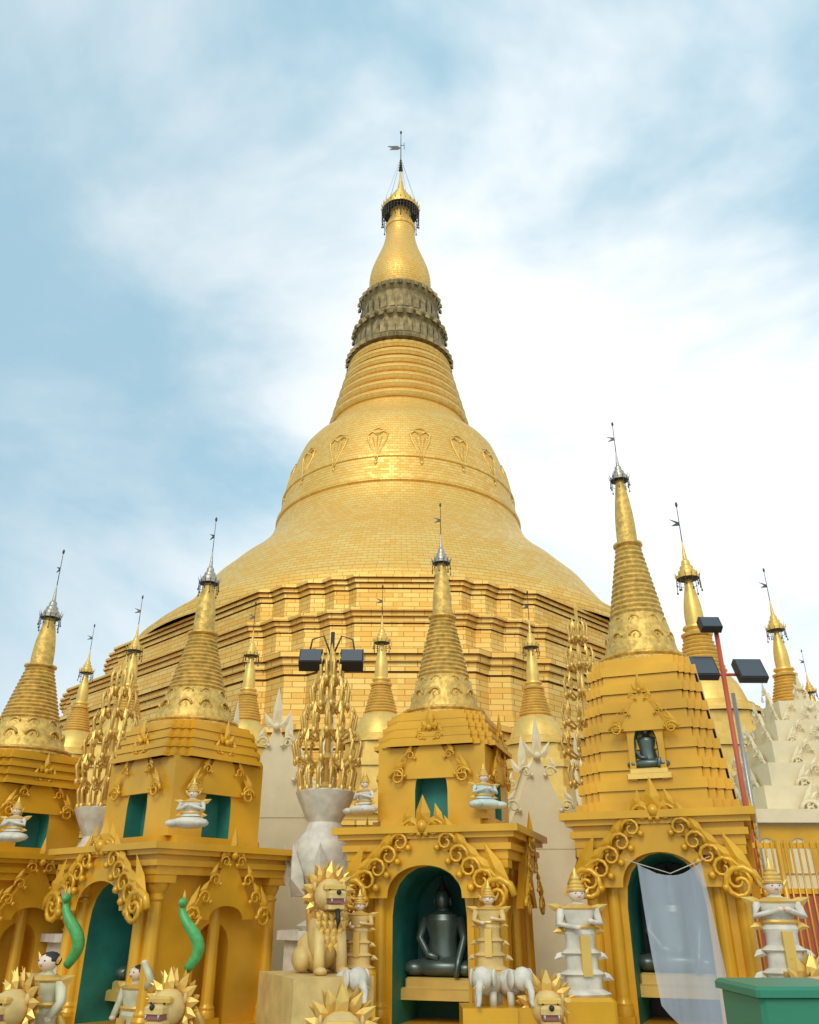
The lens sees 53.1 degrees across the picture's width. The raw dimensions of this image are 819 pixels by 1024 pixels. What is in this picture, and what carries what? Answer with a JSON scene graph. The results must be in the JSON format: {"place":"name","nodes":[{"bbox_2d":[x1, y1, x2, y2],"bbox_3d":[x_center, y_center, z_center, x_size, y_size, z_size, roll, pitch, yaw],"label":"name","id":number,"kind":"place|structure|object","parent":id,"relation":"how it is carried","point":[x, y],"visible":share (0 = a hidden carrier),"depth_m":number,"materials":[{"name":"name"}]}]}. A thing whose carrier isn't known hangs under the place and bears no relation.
{"place":"outdoors","nodes":[
{"label":"outdoors","id":0,"kind":"place"},
{"bbox_2d":[0,0,818,716],"label":"sky","id":1,"kind":"structure","parent":0,"point":[618,200],"materials":[{"name":"blue"}]},
{"label":"ground","id":2,"kind":"structure","parent":0,"visible":0},
{"bbox_2d":[59,131,678,924],"bbox_3d":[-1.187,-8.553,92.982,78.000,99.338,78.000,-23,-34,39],"label":"stupa","id":3,"kind":"object","parent":2,"relation":"on","point":[397,451],"visible":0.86,"depth_m":66.18,"materials":[{"name":"gold metal"}]},
{"bbox_2d":[0,422,768,1023],"bbox_3d":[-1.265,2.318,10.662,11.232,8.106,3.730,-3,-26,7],"label":"shrines","id":4,"kind":"object","parent":2,"relation":"on","point":[430,852],"visible":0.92,"depth_m":9.31,"materials":[{"name":"gold metal"}]},
{"bbox_2d":[0,764,818,1023],"bbox_3d":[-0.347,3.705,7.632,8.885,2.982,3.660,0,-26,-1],"label":"statues","id":5,"kind":"object","parent":2,"relation":"on","point":[328,979],"visible":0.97,"depth_m":7.83,"materials":[{"name":"white stone"}]},
{"bbox_2d":[34,600,818,1023],"bbox_3d":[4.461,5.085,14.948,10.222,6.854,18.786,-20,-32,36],"label":"decorations","id":6,"kind":"object","parent":2,"relation":"on","point":[776,770],"visible":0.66,"depth_m":11.74,"materials":[{"name":"metal"}]},
{"bbox_2d":[62,502,818,806],"bbox_3d":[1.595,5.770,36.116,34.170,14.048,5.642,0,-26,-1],"label":"small stupas","id":7,"kind":"object","parent":2,"relation":"on","point":[380,711],"visible":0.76,"depth_m":34.33,"materials":[{"name":"gold metal"}]}
]}

